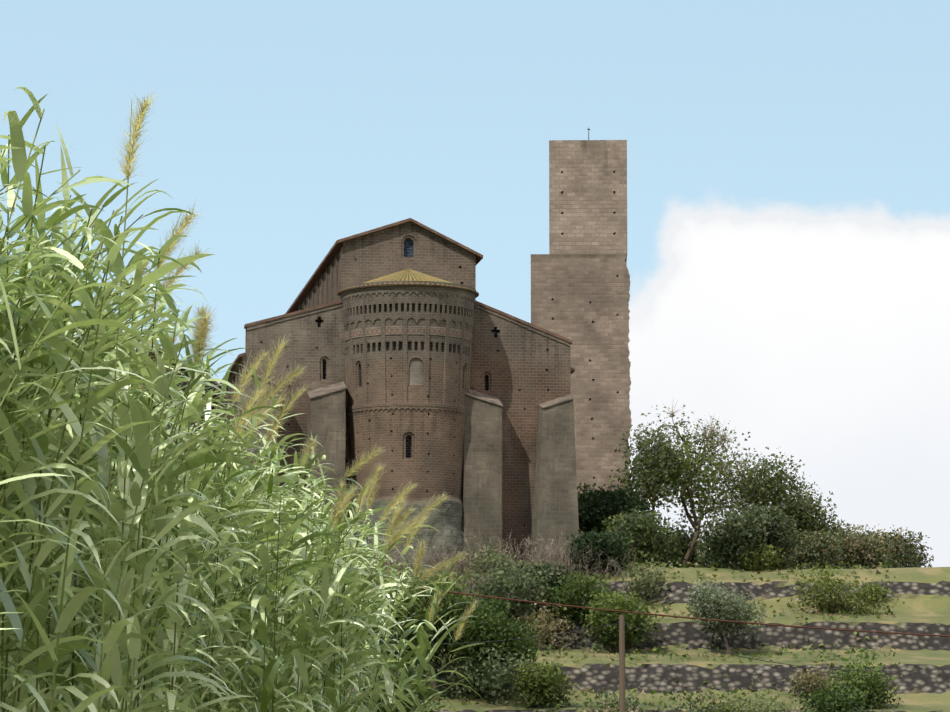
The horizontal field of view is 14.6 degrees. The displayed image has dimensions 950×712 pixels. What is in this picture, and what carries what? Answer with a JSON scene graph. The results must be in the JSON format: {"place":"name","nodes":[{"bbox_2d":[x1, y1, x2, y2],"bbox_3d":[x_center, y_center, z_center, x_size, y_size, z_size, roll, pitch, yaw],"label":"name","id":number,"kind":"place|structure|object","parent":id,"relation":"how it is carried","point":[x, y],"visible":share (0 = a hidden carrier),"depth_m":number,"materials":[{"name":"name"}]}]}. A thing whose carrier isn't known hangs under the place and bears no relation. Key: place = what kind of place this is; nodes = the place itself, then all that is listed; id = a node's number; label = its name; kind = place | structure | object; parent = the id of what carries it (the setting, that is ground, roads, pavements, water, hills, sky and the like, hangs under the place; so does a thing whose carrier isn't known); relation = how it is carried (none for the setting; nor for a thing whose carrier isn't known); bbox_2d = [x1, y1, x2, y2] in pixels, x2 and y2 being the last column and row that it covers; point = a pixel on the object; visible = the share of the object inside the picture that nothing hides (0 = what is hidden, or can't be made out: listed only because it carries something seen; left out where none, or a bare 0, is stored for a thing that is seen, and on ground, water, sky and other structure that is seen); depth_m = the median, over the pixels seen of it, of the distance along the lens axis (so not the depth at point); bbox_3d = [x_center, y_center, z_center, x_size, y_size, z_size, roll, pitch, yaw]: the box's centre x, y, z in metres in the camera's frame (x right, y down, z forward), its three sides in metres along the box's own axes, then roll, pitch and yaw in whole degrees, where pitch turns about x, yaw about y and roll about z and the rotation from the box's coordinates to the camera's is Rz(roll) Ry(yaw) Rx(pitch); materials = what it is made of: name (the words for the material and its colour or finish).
{"place":"outdoors","nodes":[
{"label":"outdoors","id":0,"kind":"place"},
{"bbox_2d":[0,0,949,567],"label":"sky","id":1,"kind":"structure","parent":0,"point":[788,262],"materials":[{"name":"blue"}]},
{"bbox_2d":[318,566,949,711],"bbox_3d":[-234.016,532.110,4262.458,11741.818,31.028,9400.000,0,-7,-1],"label":"terrain","id":2,"kind":"structure","parent":0,"point":[923,593],"depth_m":228.18,"materials":[{"name":"green plant"}]},
{"bbox_2d":[88,352,214,443],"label":"building","id":3,"kind":"structure","parent":2,"relation":"on","point":[184,383],"depth_m":300.85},
{"bbox_2d":[109,342,218,388],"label":"building roof","id":4,"kind":"structure","parent":3,"relation":"on","point":[214,382],"depth_m":300.39,"materials":[{"name":"brown tile"}]},
{"bbox_2d":[0,87,483,711],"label":"reed hedge","id":5,"kind":"object","parent":2,"relation":"on","point":[148,563],"visible":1,"depth_m":25.04,"materials":[{"name":"green plant"}]},
{"bbox_2d":[229,371,277,501],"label":"church buttress","id":6,"kind":"structure","parent":2,"relation":"on","point":[249,385],"depth_m":245.53,"materials":[{"name":"stone"}]},
{"bbox_2d":[243,369,276,385],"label":"coping","id":7,"kind":"object","parent":6,"relation":"on","point":[259,376],"visible":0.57,"depth_m":246.40,"materials":[{"name":"beige stone"}]},
{"bbox_2d":[307,389,345,556],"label":"buttress","id":8,"kind":"object","parent":2,"relation":"on","point":[326,420],"visible":0.29,"depth_m":245.89,"materials":[{"name":"stone"}]},
{"bbox_2d":[307,382,346,398],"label":"buttress cap","id":9,"kind":"object","parent":8,"relation":"on","point":[325,390],"visible":1,"depth_m":247.12,"materials":[{"name":"beige stone"}]},
{"bbox_2d":[344,572,437,691],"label":"bush","id":10,"kind":"object","parent":2,"relation":"on","point":[394,636],"visible":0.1,"depth_m":213.97,"materials":[{"name":"green plant"}]},
{"bbox_2d":[214,250,570,439],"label":"church side walls","id":11,"kind":"structure","parent":2,"relation":"on","point":[329,280],"depth_m":257.36,"materials":[{"name":"brown brick"}]},
{"bbox_2d":[202,247,342,474],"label":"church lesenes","id":12,"kind":"object","parent":11,"relation":"attached to","point":[238,369],"visible":0.23,"depth_m":256.92,"materials":[{"name":"brown brick"}]},
{"bbox_2d":[246,303,350,528],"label":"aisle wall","id":13,"kind":"structure","parent":11,"relation":"attached to","point":[316,336],"depth_m":248.30,"materials":[{"name":"brown brick"}]},
{"bbox_2d":[200,218,574,417],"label":"church roofs","id":14,"kind":"structure","parent":11,"relation":"on","point":[330,256],"depth_m":250.69,"materials":[{"name":"brown tile"}]},
{"bbox_2d":[343,222,475,320],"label":"gable wall","id":15,"kind":"structure","parent":11,"relation":"attached to","point":[395,249],"depth_m":250.34,"materials":[{"name":"brown brick"}]},
{"bbox_2d":[470,303,569,565],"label":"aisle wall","id":16,"kind":"structure","parent":11,"relation":"attached to","point":[521,371],"depth_m":250.20,"materials":[{"name":"brown brick"}]},
{"bbox_2d":[364,541,423,571],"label":"bare shrub","id":17,"kind":"object","parent":2,"relation":"on","point":[396,559],"visible":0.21,"depth_m":240.22,"materials":[{"name":"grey plant"}]},
{"bbox_2d":[354,657,441,711],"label":"bush","id":18,"kind":"object","parent":2,"relation":"on","point":[412,672],"visible":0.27,"depth_m":203.62,"materials":[{"name":"green plant"}]},
{"bbox_2d":[340,281,475,566],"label":"church apse","id":19,"kind":"structure","parent":2,"relation":"on","point":[408,349],"depth_m":245.49,"materials":[{"name":"brick"}]},
{"bbox_2d":[337,269,478,293],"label":"apse roof","id":20,"kind":"structure","parent":19,"relation":"on","point":[407,275],"depth_m":247.62,"materials":[{"name":"tile"}]},
{"bbox_2d":[338,284,478,297],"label":"cornice","id":21,"kind":"structure","parent":19,"relation":"attached to","point":[471,290],"depth_m":246.04,"materials":[{"name":"brown brick"}]},
{"bbox_2d":[368,564,473,591],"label":"bare shrub","id":22,"kind":"object","parent":2,"relation":"on","point":[435,577],"visible":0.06,"depth_m":236.75,"materials":[{"name":"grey plant"}]},
{"bbox_2d":[384,572,480,700],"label":"bush","id":23,"kind":"object","parent":2,"relation":"on","point":[443,606],"visible":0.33,"depth_m":214.24,"materials":[{"name":"green plant"}]},
{"bbox_2d":[384,531,481,570],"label":"bare shrub","id":24,"kind":"object","parent":2,"relation":"on","point":[439,558],"visible":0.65,"depth_m":240.07,"materials":[{"name":"grey plant"}]},
{"bbox_2d":[392,558,499,593],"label":"bare shrub","id":25,"kind":"object","parent":2,"relation":"on","point":[464,571],"visible":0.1,"depth_m":236.25,"materials":[{"name":"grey plant"}]},
{"bbox_2d":[406,571,491,595],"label":"bare shrub","id":26,"kind":"object","parent":2,"relation":"on","point":[461,580],"visible":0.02,"depth_m":235.77,"materials":[{"name":"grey plant"}]},
{"bbox_2d":[463,395,501,567],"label":"buttress","id":27,"kind":"object","parent":2,"relation":"on","point":[482,478],"visible":0.48,"depth_m":246.93,"materials":[{"name":"stone"}]},
{"bbox_2d":[465,389,502,406],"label":"buttress cap","id":28,"kind":"object","parent":27,"relation":"on","point":[483,396],"visible":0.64,"depth_m":248.50,"materials":[{"name":"stone"}]},
{"bbox_2d":[437,595,538,697],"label":"bush","id":29,"kind":"object","parent":2,"relation":"on","point":[482,627],"visible":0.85,"depth_m":214.01,"materials":[{"name":"green plant"}]},
{"bbox_2d":[439,578,547,616],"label":"dry grass","id":30,"kind":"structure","parent":2,"relation":"on","point":[474,590],"depth_m":231.52,"materials":[{"name":"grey plant"}]},
{"bbox_2d":[442,526,561,573],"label":"bare shrub","id":31,"kind":"object","parent":2,"relation":"on","point":[509,547],"visible":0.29,"depth_m":239.87,"materials":[{"name":"grey plant"}]},
{"bbox_2d":[442,559,573,603],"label":"dry grass","id":32,"kind":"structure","parent":2,"relation":"on","point":[487,578],"depth_m":235.26,"materials":[{"name":"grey plant"}]},
{"bbox_2d":[472,570,549,619],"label":"bush","id":33,"kind":"object","parent":2,"relation":"on","point":[507,589],"visible":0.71,"depth_m":228.50,"materials":[{"name":"green plant"}]},
{"bbox_2d":[485,560,537,583],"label":"terrace bush","id":34,"kind":"object","parent":2,"relation":"on","point":[506,569],"visible":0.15,"depth_m":235.57,"materials":[{"name":"green plant"}]},
{"bbox_2d":[475,585,565,614],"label":"bare shrub","id":35,"kind":"object","parent":2,"relation":"on","point":[539,604],"depth_m":230.84,"materials":[{"name":"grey plant"}]},
{"bbox_2d":[492,528,582,571],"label":"bare shrub","id":36,"kind":"object","parent":2,"relation":"on","point":[540,551],"visible":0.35,"depth_m":239.09,"materials":[{"name":"grey plant"}]},
{"bbox_2d":[512,560,575,614],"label":"bush","id":37,"kind":"object","parent":2,"relation":"on","point":[553,578],"visible":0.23,"depth_m":231.45,"materials":[{"name":"green plant"}]},
{"bbox_2d":[511,660,577,711],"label":"terrace bush","id":38,"kind":"object","parent":2,"relation":"on","point":[546,680],"visible":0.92,"depth_m":211.00,"materials":[{"name":"green plant"}]},
{"bbox_2d":[530,399,579,566],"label":"buttress","id":39,"kind":"structure","parent":2,"relation":"on","point":[555,502],"depth_m":247.85,"materials":[{"name":"stone"}]},
{"bbox_2d":[538,395,574,407],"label":"buttress cap","id":40,"kind":"object","parent":39,"relation":"on","point":[556,401],"visible":1,"depth_m":249.38,"materials":[{"name":"brown stone"}]},
{"bbox_2d":[514,529,638,566],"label":"bare shrub","id":41,"kind":"object","parent":2,"relation":"on","point":[564,548],"visible":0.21,"depth_m":239.74,"materials":[{"name":"grey plant"}]},
{"bbox_2d":[527,544,631,579],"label":"bare shrub","id":42,"kind":"object","parent":2,"relation":"on","point":[588,570],"visible":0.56,"depth_m":236.82,"materials":[{"name":"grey plant"}]},
{"bbox_2d":[535,140,626,261],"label":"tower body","id":43,"kind":"structure","parent":2,"relation":"on","point":[626,186],"depth_m":286.08,"materials":[{"name":"beige brick"}]},
{"bbox_2d":[531,254,631,538],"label":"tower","id":44,"kind":"structure","parent":43,"relation":"attached to","point":[581,301],"depth_m":284.39,"materials":[{"name":"brown brick"}]},
{"bbox_2d":[549,140,626,253],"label":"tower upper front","id":45,"kind":"structure","parent":43,"relation":"attached to","point":[587,194],"depth_m":285.81,"materials":[{"name":"beige brick"}]},
{"bbox_2d":[544,571,620,627],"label":"terrace bush","id":46,"kind":"object","parent":2,"relation":"on","point":[578,594],"visible":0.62,"depth_m":228.08,"materials":[{"name":"green plant"}]},
{"bbox_2d":[566,528,629,575],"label":"bush","id":47,"kind":"object","parent":2,"relation":"on","point":[598,541],"visible":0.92,"depth_m":237.67,"materials":[{"name":"green plant"}]},
{"bbox_2d":[578,483,650,532],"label":"bush","id":48,"kind":"object","parent":2,"relation":"on","point":[608,508],"visible":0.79,"depth_m":255.02,"materials":[{"name":"green plant"}]},
{"bbox_2d":[577,483,655,561],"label":"bush","id":49,"kind":"object","parent":2,"relation":"on","point":[585,487],"visible":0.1,"depth_m":258.12,"materials":[{"name":"green plant"}]},
{"bbox_2d":[579,591,660,653],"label":"terrace bush","id":50,"kind":"object","parent":2,"relation":"on","point":[597,618],"visible":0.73,"depth_m":225.18,"materials":[{"name":"green plant"}]},
{"bbox_2d":[601,508,682,567],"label":"plateau bush","id":51,"kind":"object","parent":2,"relation":"on","point":[638,536],"visible":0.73,"depth_m":246.77,"materials":[{"name":"green plant"}]},
{"bbox_2d":[579,422,706,560],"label":"tree","id":52,"kind":"object","parent":2,"relation":"on","point":[653,472],"visible":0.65,"depth_m":260.56,"materials":[{"name":"green plant"}]},
{"bbox_2d":[406,536,904,711],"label":"hillside scrub","id":53,"kind":"object","parent":2,"relation":"on","point":[489,680],"visible":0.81,"depth_m":222.32,"materials":[{"name":"green plant"}]},
{"bbox_2d":[379,583,949,711],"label":"pole and wires","id":54,"kind":"object","parent":2,"relation":"on","point":[622,707],"visible":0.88,"depth_m":119.69,"materials":[{"name":"brown wood"}]},
{"bbox_2d":[665,530,683,566],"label":"scrub","id":55,"kind":"object","parent":2,"relation":"on","point":[680,533],"depth_m":288.35,"materials":[{"name":"green plant"}]},
{"bbox_2d":[661,524,708,567],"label":"scrub","id":56,"kind":"object","parent":2,"relation":"on","point":[686,539],"visible":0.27,"depth_m":289.96,"materials":[{"name":"green plant"}]},
{"bbox_2d":[689,532,728,568],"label":"scrub","id":57,"kind":"object","parent":2,"relation":"on","point":[699,558],"visible":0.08,"depth_m":288.21,"materials":[{"name":"green plant"}]},
{"bbox_2d":[641,399,790,567],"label":"tree","id":58,"kind":"object","parent":2,"relation":"on","point":[704,435],"visible":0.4,"depth_m":267.95,"materials":[{"name":"green plant"}]},
{"bbox_2d":[685,578,766,656],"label":"bush","id":59,"kind":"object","parent":2,"relation":"on","point":[711,604],"depth_m":225.41,"materials":[{"name":"green plant"}]},
{"bbox_2d":[695,503,798,571],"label":"plateau bush","id":60,"kind":"object","parent":2,"relation":"on","point":[748,529],"visible":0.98,"depth_m":242.13,"materials":[{"name":"green plant"}]},
{"bbox_2d":[684,432,811,565],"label":"tree","id":61,"kind":"object","parent":2,"relation":"on","point":[749,486],"visible":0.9,"depth_m":262.42,"materials":[{"name":"green plant"}]},
{"bbox_2d":[762,526,791,569],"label":"plateau bush","id":62,"kind":"object","parent":2,"relation":"on","point":[786,551],"visible":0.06,"depth_m":274.16,"materials":[{"name":"green plant"}]},
{"bbox_2d":[771,481,837,547],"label":"bush","id":63,"kind":"object","parent":2,"relation":"on","point":[806,517],"visible":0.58,"depth_m":266.98,"materials":[{"name":"green plant"}]},
{"bbox_2d":[784,528,845,569],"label":"plateau bush","id":64,"kind":"object","parent":2,"relation":"on","point":[814,548],"visible":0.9,"depth_m":261.91,"materials":[{"name":"green plant"}]},
{"bbox_2d":[777,508,856,565],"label":"bush","id":65,"kind":"object","parent":2,"relation":"on","point":[837,530],"visible":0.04,"depth_m":271.21,"materials":[{"name":"green plant"}]},
{"bbox_2d":[795,680,869,711],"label":"terrace bush","id":66,"kind":"object","parent":2,"relation":"on","point":[836,703],"visible":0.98,"depth_m":210.14,"materials":[{"name":"green plant"}]},
{"bbox_2d":[830,523,883,568],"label":"bush","id":67,"kind":"object","parent":2,"relation":"on","point":[854,540],"visible":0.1,"depth_m":270.05,"materials":[{"name":"green plant"}]},
{"bbox_2d":[829,524,901,568],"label":"plateau bush","id":68,"kind":"object","parent":2,"relation":"on","point":[867,546],"visible":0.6,"depth_m":269.77,"materials":[{"name":"green plant"}]},
{"bbox_2d":[856,530,904,566],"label":"scrub","id":69,"kind":"object","parent":2,"relation":"on","point":[887,536],"visible":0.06,"depth_m":279.92,"materials":[{"name":"green plant"}]},
{"bbox_2d":[866,527,933,567],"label":"scrub","id":70,"kind":"object","parent":2,"relation":"on","point":[911,557],"visible":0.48,"depth_m":279.64,"materials":[{"name":"green plant"}]}
]}

